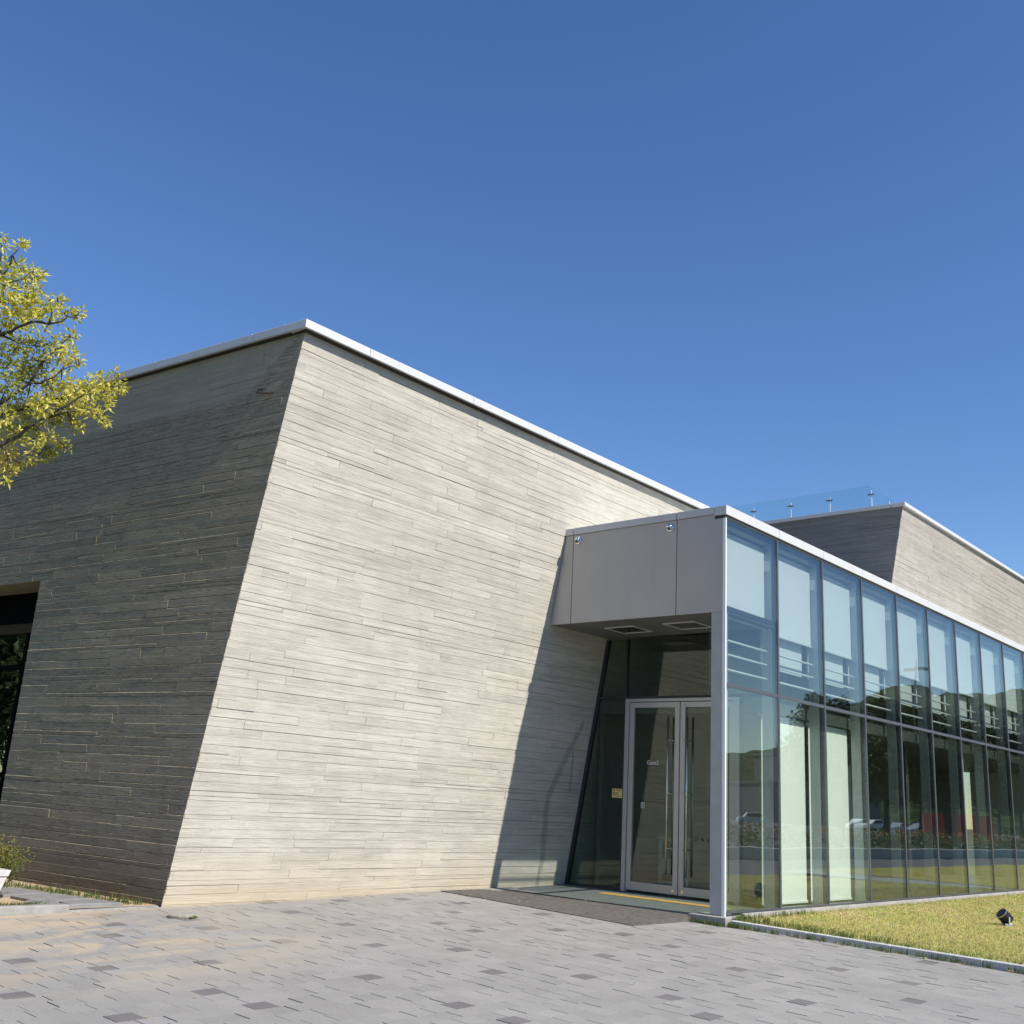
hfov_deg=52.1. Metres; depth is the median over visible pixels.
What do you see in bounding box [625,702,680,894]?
door
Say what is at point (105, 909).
kerb edging
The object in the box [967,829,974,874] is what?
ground
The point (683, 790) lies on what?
door
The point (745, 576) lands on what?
roller blind
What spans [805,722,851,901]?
roller blind
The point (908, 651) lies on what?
roller blind
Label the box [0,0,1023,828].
sky
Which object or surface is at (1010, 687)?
roller blind
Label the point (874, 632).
roller blind
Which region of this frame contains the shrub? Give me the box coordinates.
[0,833,34,887]
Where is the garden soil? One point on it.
(5, 900)
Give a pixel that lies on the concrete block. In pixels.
(907, 547)
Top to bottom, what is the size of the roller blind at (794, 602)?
1.310 m
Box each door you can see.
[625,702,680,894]
[678,701,733,901]
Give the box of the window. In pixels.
[0,588,38,800]
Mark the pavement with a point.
(370, 959)
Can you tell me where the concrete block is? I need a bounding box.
[761,502,1023,645]
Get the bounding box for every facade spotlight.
[575,536,581,543]
[666,523,673,531]
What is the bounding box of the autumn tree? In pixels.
[0,232,129,488]
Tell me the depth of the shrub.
11.44 m
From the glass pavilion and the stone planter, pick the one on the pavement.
the glass pavilion
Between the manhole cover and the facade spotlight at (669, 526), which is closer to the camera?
the manhole cover
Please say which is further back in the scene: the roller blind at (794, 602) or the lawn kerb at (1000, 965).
the roller blind at (794, 602)
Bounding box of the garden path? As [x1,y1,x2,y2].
[0,886,121,909]
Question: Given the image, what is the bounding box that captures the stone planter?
[0,868,10,889]
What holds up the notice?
attached to the glass pavilion
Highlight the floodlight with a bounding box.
[996,908,1013,926]
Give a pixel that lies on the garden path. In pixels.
(36, 896)
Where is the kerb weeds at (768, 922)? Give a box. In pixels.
[689,909,1023,973]
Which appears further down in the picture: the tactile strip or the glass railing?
the tactile strip
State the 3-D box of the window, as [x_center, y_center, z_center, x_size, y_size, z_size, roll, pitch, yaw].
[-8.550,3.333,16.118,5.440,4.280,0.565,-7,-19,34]
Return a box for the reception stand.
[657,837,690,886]
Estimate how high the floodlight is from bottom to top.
0.246 m
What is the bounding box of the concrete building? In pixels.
[0,319,708,906]
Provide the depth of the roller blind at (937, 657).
21.04 m
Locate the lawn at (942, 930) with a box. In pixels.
[743,894,1023,964]
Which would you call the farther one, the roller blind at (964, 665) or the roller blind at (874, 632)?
the roller blind at (964, 665)
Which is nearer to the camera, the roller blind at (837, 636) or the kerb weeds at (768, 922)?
the kerb weeds at (768, 922)
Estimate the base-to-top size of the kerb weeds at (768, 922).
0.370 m
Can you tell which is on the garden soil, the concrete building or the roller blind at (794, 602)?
the concrete building
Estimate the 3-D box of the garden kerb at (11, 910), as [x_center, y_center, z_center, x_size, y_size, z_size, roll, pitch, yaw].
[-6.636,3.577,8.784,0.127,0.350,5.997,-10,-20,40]
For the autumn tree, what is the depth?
10.83 m
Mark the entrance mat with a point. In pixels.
(623, 914)
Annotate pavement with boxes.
[0,887,1023,1023]
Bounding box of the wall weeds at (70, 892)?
[0,879,148,905]
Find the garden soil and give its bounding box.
[0,879,152,908]
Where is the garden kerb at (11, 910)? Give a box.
[0,903,69,915]
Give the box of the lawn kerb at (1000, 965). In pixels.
[732,920,1023,974]
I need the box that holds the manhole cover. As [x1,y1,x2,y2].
[167,913,197,918]
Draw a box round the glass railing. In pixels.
[750,491,889,517]
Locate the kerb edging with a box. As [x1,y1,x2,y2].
[69,905,158,912]
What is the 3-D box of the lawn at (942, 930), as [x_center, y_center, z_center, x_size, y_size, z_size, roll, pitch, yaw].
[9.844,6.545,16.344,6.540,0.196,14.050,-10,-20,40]
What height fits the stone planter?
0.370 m
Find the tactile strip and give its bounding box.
[597,892,732,908]
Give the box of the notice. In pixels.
[612,788,621,797]
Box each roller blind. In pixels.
[727,533,765,629]
[757,713,807,905]
[778,555,811,647]
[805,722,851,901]
[823,575,851,659]
[862,592,887,670]
[897,607,919,681]
[928,621,947,690]
[956,633,973,696]
[981,644,996,706]
[1003,654,1017,712]
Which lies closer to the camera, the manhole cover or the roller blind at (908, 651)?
the manhole cover
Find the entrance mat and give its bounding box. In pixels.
[441,889,690,925]
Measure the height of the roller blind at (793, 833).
2.694 m
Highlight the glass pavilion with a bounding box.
[518,505,1023,926]
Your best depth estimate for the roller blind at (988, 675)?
23.30 m
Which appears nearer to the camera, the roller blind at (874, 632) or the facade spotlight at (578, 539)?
the facade spotlight at (578, 539)
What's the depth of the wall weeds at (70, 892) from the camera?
12.10 m
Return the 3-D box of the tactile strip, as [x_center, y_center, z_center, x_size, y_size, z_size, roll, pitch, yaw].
[2.175,5.640,15.159,2.156,0.043,0.240,-10,-20,40]

